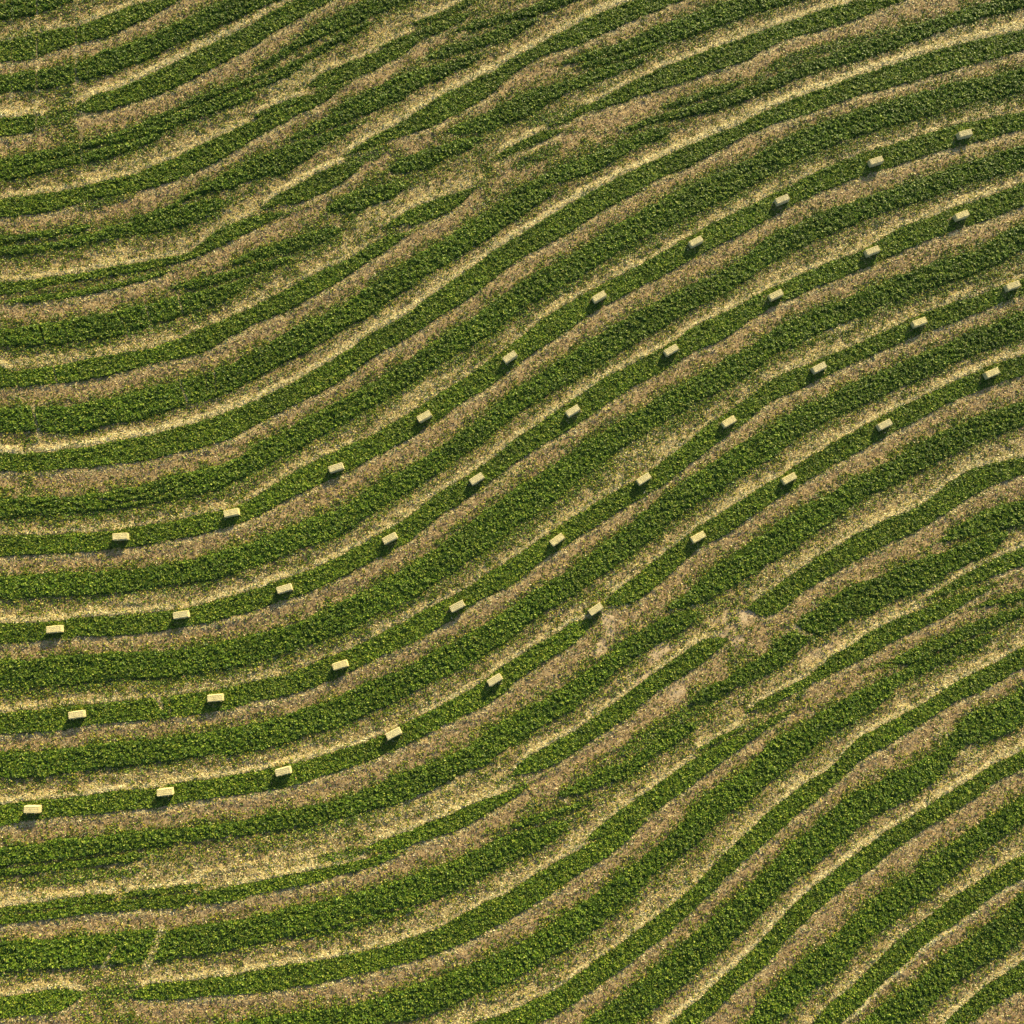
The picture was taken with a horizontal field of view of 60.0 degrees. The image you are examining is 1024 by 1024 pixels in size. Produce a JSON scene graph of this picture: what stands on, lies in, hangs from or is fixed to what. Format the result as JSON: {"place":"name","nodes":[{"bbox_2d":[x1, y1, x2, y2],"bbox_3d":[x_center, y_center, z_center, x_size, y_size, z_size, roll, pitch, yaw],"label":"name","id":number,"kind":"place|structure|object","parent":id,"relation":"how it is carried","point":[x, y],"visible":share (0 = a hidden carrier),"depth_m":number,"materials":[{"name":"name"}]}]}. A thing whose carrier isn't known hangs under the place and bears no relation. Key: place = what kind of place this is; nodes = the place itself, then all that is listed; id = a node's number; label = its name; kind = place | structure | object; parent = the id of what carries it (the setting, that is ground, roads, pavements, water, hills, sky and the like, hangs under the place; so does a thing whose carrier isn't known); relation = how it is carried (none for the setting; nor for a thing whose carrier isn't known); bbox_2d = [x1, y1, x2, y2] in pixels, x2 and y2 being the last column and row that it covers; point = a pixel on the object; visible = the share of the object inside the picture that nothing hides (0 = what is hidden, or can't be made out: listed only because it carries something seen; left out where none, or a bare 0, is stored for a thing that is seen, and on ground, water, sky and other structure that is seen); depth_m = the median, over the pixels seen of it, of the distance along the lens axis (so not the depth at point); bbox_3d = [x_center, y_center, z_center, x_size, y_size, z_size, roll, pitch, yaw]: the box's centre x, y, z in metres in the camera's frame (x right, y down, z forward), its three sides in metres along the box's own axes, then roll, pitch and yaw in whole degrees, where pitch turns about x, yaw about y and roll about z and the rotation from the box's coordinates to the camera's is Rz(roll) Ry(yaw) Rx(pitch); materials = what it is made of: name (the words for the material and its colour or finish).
{"place":"outdoors","nodes":[
{"label":"outdoors","id":0,"kind":"place"},
{"bbox_2d":[0,0,1023,1023],"bbox_3d":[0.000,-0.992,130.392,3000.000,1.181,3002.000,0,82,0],"label":"ground","id":1,"kind":"structure","parent":0,"point":[447,732],"depth_m":129.72,"materials":[{"name":"soil"}]},
{"bbox_2d":[23,805,41,813],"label":"straw bale","id":2,"kind":"object","parent":1,"relation":"on","point":[34,809],"visible":1,"depth_m":123.73,"materials":[{"name":"brown plant"}]},
{"bbox_2d":[46,625,63,633],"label":"straw bale","id":3,"kind":"object","parent":1,"relation":"on","point":[55,629],"visible":1,"depth_m":127.03,"materials":[{"name":"brown plant"}]},
{"bbox_2d":[68,710,85,718],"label":"straw bale","id":4,"kind":"object","parent":1,"relation":"on","point":[77,714],"visible":1,"depth_m":125.40,"materials":[{"name":"brown plant"}]},
{"bbox_2d":[112,533,128,540],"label":"straw bale","id":5,"kind":"object","parent":1,"relation":"on","point":[120,536],"visible":1,"depth_m":128.85,"materials":[{"name":"brown plant"}]},
{"bbox_2d":[156,787,173,796],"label":"straw bale","id":6,"kind":"object","parent":1,"relation":"on","point":[164,791],"visible":1,"depth_m":124.01,"materials":[{"name":"brown plant"}]},
{"bbox_2d":[173,610,189,618],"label":"straw bale","id":7,"kind":"object","parent":1,"relation":"on","point":[181,614],"visible":1,"depth_m":127.22,"materials":[{"name":"brown plant"}]},
{"bbox_2d":[207,693,223,702],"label":"straw bale","id":8,"kind":"object","parent":1,"relation":"on","point":[211,698],"visible":1,"depth_m":125.74,"materials":[{"name":"brown plant"}]},
{"bbox_2d":[223,508,239,517],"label":"straw bale","id":9,"kind":"object","parent":1,"relation":"on","point":[232,512],"visible":1,"depth_m":129.15,"materials":[{"name":"brown plant"}]},
{"bbox_2d":[275,766,291,776],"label":"straw bale","id":10,"kind":"object","parent":1,"relation":"on","point":[283,770],"visible":1,"depth_m":124.30,"materials":[{"name":"brown plant"}]},
{"bbox_2d":[276,583,292,593],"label":"straw bale","id":11,"kind":"object","parent":1,"relation":"on","point":[284,588],"visible":1,"depth_m":127.58,"materials":[{"name":"brown plant"}]},
{"bbox_2d":[328,462,344,473],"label":"straw bale","id":12,"kind":"object","parent":1,"relation":"on","point":[336,467],"visible":1,"depth_m":130.07,"materials":[{"name":"brown"}]},
{"bbox_2d":[332,659,348,670],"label":"straw bale","id":13,"kind":"object","parent":1,"relation":"on","point":[340,664],"visible":1,"depth_m":126.18,"materials":[{"name":"brown plant"}]},
{"bbox_2d":[382,532,397,544],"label":"straw bale","id":14,"kind":"object","parent":1,"relation":"on","point":[391,537],"visible":1,"depth_m":128.44,"materials":[{"name":"brown plant"}]},
{"bbox_2d":[385,727,401,739],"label":"straw bale","id":15,"kind":"object","parent":1,"relation":"on","point":[395,732],"visible":1,"depth_m":124.86,"materials":[{"name":"brown plant"}]},
{"bbox_2d":[417,410,431,423],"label":"straw bale","id":16,"kind":"object","parent":1,"relation":"on","point":[424,416],"visible":1,"depth_m":131.15,"materials":[{"name":"brown"}]},
{"bbox_2d":[449,600,464,612],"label":"straw bale","id":17,"kind":"object","parent":1,"relation":"on","point":[457,606],"visible":1,"depth_m":127.06,"materials":[{"name":"brown plant"}]},
{"bbox_2d":[469,472,484,485],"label":"straw bale","id":18,"kind":"object","parent":1,"relation":"on","point":[476,479],"visible":1,"depth_m":129.68,"materials":[{"name":"brown"}]},
{"bbox_2d":[487,672,502,686],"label":"straw bale","id":19,"kind":"object","parent":1,"relation":"on","point":[494,680],"visible":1,"depth_m":125.75,"materials":[{"name":"brown plant"}]},
{"bbox_2d":[502,350,517,364],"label":"straw bale","id":20,"kind":"object","parent":1,"relation":"on","point":[510,357],"visible":1,"depth_m":132.37,"materials":[{"name":"brown plant"}]},
{"bbox_2d":[0,0,1023,1023],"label":"clover bands","id":21,"kind":"object","parent":1,"relation":"on","point":[747,906],"visible":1,"depth_m":130.00,"materials":[{"name":"green plant"}]},
{"bbox_2d":[0,0,1023,1023],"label":"regrowth","id":22,"kind":"object","parent":1,"relation":"on","point":[780,66],"visible":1,"depth_m":130.29,"materials":[{"name":"green plant"}]},
{"bbox_2d":[0,0,1023,1023],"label":"cut straw","id":23,"kind":"object","parent":1,"relation":"on","point":[561,519],"visible":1,"depth_m":130.18,"materials":[{"name":"yellow plant"}]},
{"bbox_2d":[549,533,564,546],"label":"straw bale","id":24,"kind":"object","parent":1,"relation":"on","point":[557,539],"visible":1,"depth_m":128.35,"materials":[{"name":"brown plant"}]},
{"bbox_2d":[565,404,579,417],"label":"straw bale","id":25,"kind":"object","parent":1,"relation":"on","point":[572,411],"visible":1,"depth_m":131.20,"materials":[{"name":"brown"}]},
{"bbox_2d":[588,602,602,615],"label":"straw bale","id":26,"kind":"object","parent":1,"relation":"on","point":[595,609],"visible":1,"depth_m":127.06,"materials":[{"name":"brown plant"}]},
{"bbox_2d":[591,291,606,303],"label":"straw bale","id":27,"kind":"object","parent":1,"relation":"on","point":[599,296],"visible":1,"depth_m":133.81,"materials":[{"name":"brown plant"}]},
{"bbox_2d":[636,472,651,485],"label":"straw bale","id":28,"kind":"object","parent":1,"relation":"on","point":[644,478],"visible":1,"depth_m":129.79,"materials":[{"name":"brown"}]},
{"bbox_2d":[663,344,678,356],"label":"straw bale","id":29,"kind":"object","parent":1,"relation":"on","point":[671,350],"visible":1,"depth_m":132.58,"materials":[{"name":"brown plant"}]},
{"bbox_2d":[688,235,703,248],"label":"straw bale","id":30,"kind":"object","parent":1,"relation":"on","point":[695,242],"visible":1,"depth_m":135.14,"materials":[{"name":"brown plant"}]},
{"bbox_2d":[690,531,706,543],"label":"straw bale","id":31,"kind":"object","parent":1,"relation":"on","point":[698,536],"visible":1,"depth_m":128.84,"materials":[{"name":"brown plant"}]},
{"bbox_2d":[721,415,736,427],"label":"straw bale","id":32,"kind":"object","parent":1,"relation":"on","point":[729,421],"visible":1,"depth_m":131.06,"materials":[{"name":"brown"}]},
{"bbox_2d":[767,289,783,301],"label":"straw bale","id":33,"kind":"object","parent":1,"relation":"on","point":[775,295],"visible":1,"depth_m":134.11,"materials":[{"name":"brown plant"}]},
{"bbox_2d":[774,194,789,206],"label":"straw bale","id":34,"kind":"object","parent":1,"relation":"on","point":[781,200],"visible":1,"depth_m":136.34,"materials":[{"name":"brown plant"}]},
{"bbox_2d":[781,472,796,484],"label":"straw bale","id":35,"kind":"object","parent":1,"relation":"on","point":[789,478],"visible":1,"depth_m":130.05,"materials":[{"name":"brown"}]},
{"bbox_2d":[810,362,826,374],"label":"straw bale","id":36,"kind":"object","parent":1,"relation":"on","point":[818,367],"visible":1,"depth_m":132.59,"materials":[{"name":"brown"}]},
{"bbox_2d":[863,245,879,257],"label":"straw bale","id":37,"kind":"object","parent":1,"relation":"on","point":[871,251],"visible":1,"depth_m":135.15,"materials":[{"name":"brown plant"}]},
{"bbox_2d":[867,156,883,167],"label":"straw bale","id":38,"kind":"object","parent":1,"relation":"on","point":[876,161],"visible":1,"depth_m":137.13,"materials":[{"name":"brown plant"}]},
{"bbox_2d":[876,419,892,430],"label":"straw bale","id":39,"kind":"object","parent":1,"relation":"on","point":[882,425],"visible":1,"depth_m":131.37,"materials":[{"name":"brown"}]},
{"bbox_2d":[910,317,927,328],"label":"straw bale","id":40,"kind":"object","parent":1,"relation":"on","point":[918,322],"visible":1,"depth_m":133.47,"materials":[{"name":"brown plant"}]},
{"bbox_2d":[952,209,969,221],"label":"straw bale","id":41,"kind":"object","parent":1,"relation":"on","point":[959,216],"visible":1,"depth_m":135.69,"materials":[{"name":"brown plant"}]},
{"bbox_2d":[956,129,972,139],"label":"straw bale","id":42,"kind":"object","parent":1,"relation":"on","point":[963,134],"visible":1,"depth_m":137.79,"materials":[{"name":"brown plant"}]},
{"bbox_2d":[982,367,999,379],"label":"straw bale","id":43,"kind":"object","parent":1,"relation":"on","point":[991,373],"visible":1,"depth_m":132.24,"materials":[{"name":"brown"}]},
{"bbox_2d":[1003,280,1020,291],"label":"straw bale","id":44,"kind":"object","parent":1,"relation":"on","point":[1011,286],"visible":1,"depth_m":133.97,"materials":[{"name":"brown plant"}]}
]}

